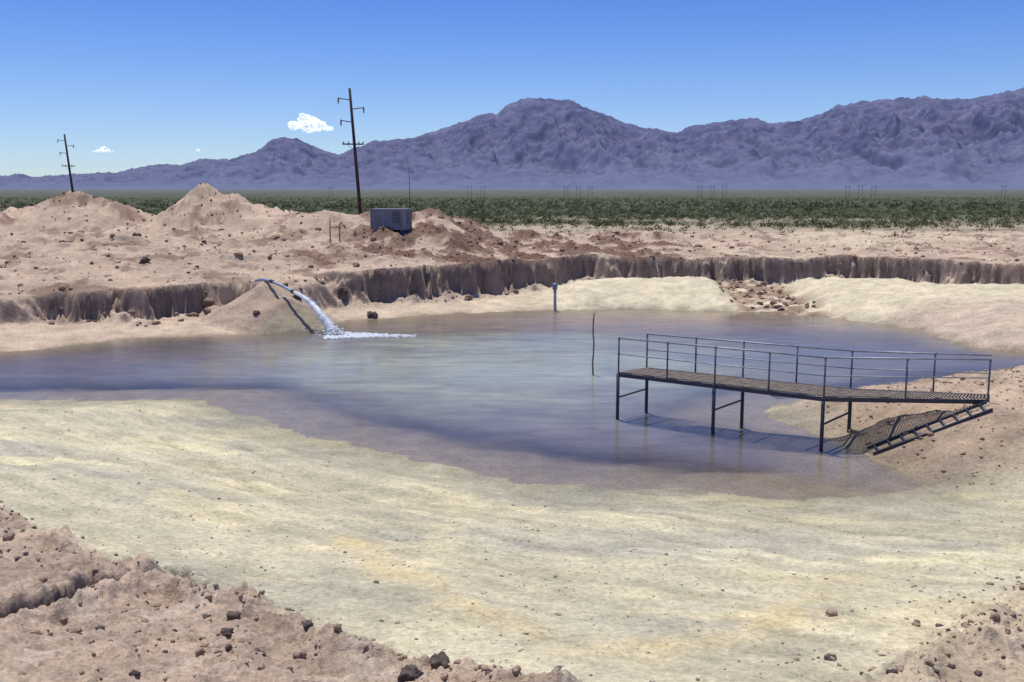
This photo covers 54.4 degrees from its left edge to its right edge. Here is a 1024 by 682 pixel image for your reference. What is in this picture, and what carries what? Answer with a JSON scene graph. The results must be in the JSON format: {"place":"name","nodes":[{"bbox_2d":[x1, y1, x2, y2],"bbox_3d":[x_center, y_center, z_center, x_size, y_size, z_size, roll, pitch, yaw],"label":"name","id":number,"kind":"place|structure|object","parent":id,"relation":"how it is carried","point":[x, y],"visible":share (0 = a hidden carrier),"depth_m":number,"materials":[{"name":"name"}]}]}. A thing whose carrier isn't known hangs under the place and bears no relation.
{"place":"outdoors","nodes":[
{"label":"outdoors","id":0,"kind":"place"},
{"bbox_2d":[91,146,113,152],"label":"cloud","id":1,"kind":"structure","parent":0,"point":[102,149],"depth_m":14733.64,"materials":[{"name":"white"}]},
{"bbox_2d":[287,113,333,133],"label":"cloud","id":2,"kind":"structure","parent":0,"point":[307,124],"depth_m":14604.04,"materials":[{"name":"white"}]},
{"bbox_2d":[0,183,1023,681],"bbox_3d":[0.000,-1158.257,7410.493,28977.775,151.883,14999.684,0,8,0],"label":"ground","id":3,"kind":"structure","parent":0,"point":[956,301],"depth_m":21.59,"materials":[{"name":"beige sand"}]},
{"bbox_2d":[57,134,74,191],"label":"utility pole","id":4,"kind":"object","parent":3,"relation":"on","point":[70,175],"visible":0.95,"depth_m":136.80,"materials":[{"name":"brown wood"}]},
{"bbox_2d":[139,256,149,263],"bbox_3d":[-21.009,-4.588,56.972,0.553,0.527,0.640,-7,11,-40],"label":"boulder","id":5,"kind":"object","parent":3,"relation":"on","point":[144,260],"visible":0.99,"depth_m":56.79,"materials":[{"name":"stone"}]},
{"bbox_2d":[220,628,233,637],"bbox_3d":[-2.598,2.661,9.082,0.125,0.100,0.151,0,8,0],"label":"boulder","id":6,"kind":"object","parent":3,"relation":"on","point":[228,632],"visible":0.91,"depth_m":9.05,"materials":[{"name":"stone"}]},
{"bbox_2d":[254,278,294,293],"bbox_3d":[-11.923,-2.786,49.760,0.292,0.623,4.064,-7,11,-41],"label":"discharge pipe","id":7,"kind":"object","parent":3,"relation":"on","point":[275,283],"visible":1,"depth_m":49.50,"materials":[{"name":"metal"}]},
{"bbox_2d":[292,295,301,300],"bbox_3d":[-10.947,-2.191,50.625,0.595,0.467,0.552,0,8,0],"label":"boulder","id":8,"kind":"object","parent":3,"relation":"on","point":[296,297],"visible":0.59,"depth_m":50.41,"materials":[{"name":"stone"}]},
{"bbox_2d":[300,620,313,629],"bbox_3d":[-1.904,2.640,9.232,0.138,0.107,0.138,6,10,34],"label":"boulder","id":9,"kind":"object","parent":3,"relation":"on","point":[307,624],"visible":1,"depth_m":9.20,"materials":[{"name":"stone"}]},
{"bbox_2d":[329,219,339,241],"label":"post frame","id":10,"kind":"object","parent":3,"relation":"on","point":[330,227],"visible":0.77,"depth_m":65.86,"materials":[{"name":"brown wood"}]},
{"bbox_2d":[337,286,347,294],"bbox_3d":[-9.419,-2.826,55.367,0.612,0.469,0.625,0,8,0],"label":"boulder","id":11,"kind":"object","parent":3,"relation":"on","point":[342,290],"visible":1,"depth_m":55.19,"materials":[{"name":"stone"}]},
{"bbox_2d":[337,88,364,213],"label":"utility pole","id":12,"kind":"object","parent":3,"relation":"on","point":[354,143],"visible":0.97,"depth_m":78.52,"materials":[{"name":"brown wood"}]},
{"bbox_2d":[367,311,377,318],"bbox_3d":[-7.465,-1.358,52.976,0.708,0.526,0.704,0,8,0],"label":"boulder","id":13,"kind":"object","parent":3,"relation":"on","point":[371,314],"visible":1,"depth_m":52.74,"materials":[{"name":"stone"}]},
{"bbox_2d":[370,208,411,234],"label":"equipment container","id":14,"kind":"object","parent":3,"relation":"on","point":[400,219],"visible":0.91,"depth_m":68.19,"materials":[{"name":"metal"}]},
{"bbox_2d":[397,664,423,680],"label":"boulder","id":15,"kind":"object","parent":3,"relation":"on","point":[410,672],"visible":0.94,"depth_m":7.89,"materials":[{"name":"stone"}]},
{"bbox_2d":[430,651,449,669],"bbox_3d":[-0.616,2.699,8.380,0.183,0.144,0.189,-3,9,-17],"label":"boulder","id":16,"kind":"object","parent":3,"relation":"on","point":[441,658],"visible":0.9,"depth_m":8.33,"materials":[{"name":"stone"}]},
{"bbox_2d":[0,183,1019,293],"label":"spoil clods","id":17,"kind":"object","parent":3,"relation":"on","point":[239,254],"visible":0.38,"depth_m":67.49,"materials":[{"name":"brown soil"}]},
{"bbox_2d":[36,258,985,326],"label":"fallen clods","id":18,"kind":"object","parent":3,"relation":"on","point":[207,301],"visible":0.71,"depth_m":57.02,"materials":[{"name":"soil"}]},
{"bbox_2d":[0,194,1023,247],"bbox_3d":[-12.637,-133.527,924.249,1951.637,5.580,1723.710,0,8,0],"label":"desert scrub","id":19,"kind":"object","parent":3,"relation":"on","point":[699,216],"visible":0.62,"depth_m":222.34,"materials":[{"name":"green plant"}]},
{"bbox_2d":[0,507,1023,681],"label":"soil clods","id":20,"kind":"object","parent":3,"relation":"on","point":[298,654],"visible":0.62,"depth_m":9.23,"materials":[{"name":"brown soil"}]},
{"bbox_2d":[0,505,1023,680],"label":"dark stones","id":21,"kind":"object","parent":3,"relation":"on","point":[231,615],"visible":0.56,"depth_m":9.44,"materials":[{"name":"brown stone"}]},
{"bbox_2d":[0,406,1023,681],"bbox_3d":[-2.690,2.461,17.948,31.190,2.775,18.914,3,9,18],"label":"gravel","id":22,"kind":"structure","parent":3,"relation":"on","point":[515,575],"depth_m":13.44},
{"bbox_2d":[552,283,556,310],"bbox_3d":[2.430,-2.313,56.464,0.280,1.961,0.280,0,8,0],"label":"standpipe","id":23,"kind":"object","parent":3,"relation":"on","point":[554,286],"visible":0.9,"depth_m":56.36,"materials":[{"name":"metal"}]},
{"bbox_2d":[592,313,594,374],"bbox_3d":[2.952,0.409,36.144,0.098,2.884,0.064,0,8,0],"label":"depth stake","id":24,"kind":"object","parent":3,"relation":"on","point":[593,345],"visible":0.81,"depth_m":36.09,"materials":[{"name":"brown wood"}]},
{"bbox_2d":[616,333,992,451],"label":"metal walkway","id":25,"kind":"structure","parent":3,"relation":"on","point":[804,391],"depth_m":26.46,"materials":[{"name":"paint"}]},
{"bbox_2d":[787,367,1023,487],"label":"mound clods","id":26,"kind":"object","parent":3,"relation":"on","point":[905,432],"visible":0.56,"depth_m":26.60,"materials":[{"name":"soil"}]},
{"bbox_2d":[867,401,992,454],"bbox_3d":[10.475,2.172,24.956,2.958,1.289,0.621,0,8,2],"label":"ladder","id":27,"kind":"object","parent":3,"relation":"on","point":[984,411],"visible":1,"depth_m":24.89,"materials":[{"name":"metal"}]},
{"bbox_2d":[0,312,1023,463],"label":"water","id":28,"kind":"structure","parent":0,"point":[530,379],"depth_m":37.85,"materials":[{"name":"blue liquid"}]},
{"bbox_2d":[293,291,338,333],"bbox_3d":[-9.296,-1.226,47.447,0.616,2.156,3.391,-8,12,-44],"label":"water jet","id":29,"kind":"object","parent":28,"relation":"in","point":[328,323],"visible":0.94,"depth_m":46.98,"materials":[{"name":"white liquid"}]},
{"bbox_2d":[302,294,416,339],"bbox_3d":[-7.493,-0.997,46.122,6.051,2.005,2.594,2,9,15],"label":"splash foam","id":30,"kind":"object","parent":28,"relation":"on","point":[342,334],"visible":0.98,"depth_m":46.17,"materials":[{"name":"white liquid"}]},
{"bbox_2d":[0,87,1023,188],"bbox_3d":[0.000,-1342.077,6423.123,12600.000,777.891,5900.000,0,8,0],"label":"mountains","id":31,"kind":"structure","parent":0,"point":[923,142],"depth_m":5211.28,"materials":[{"name":"purple stone"}]},
{"bbox_2d":[0,0,1023,176],"label":"sky","id":32,"kind":"structure","parent":0,"point":[148,82],"materials":[{"name":"blue"}]}
]}

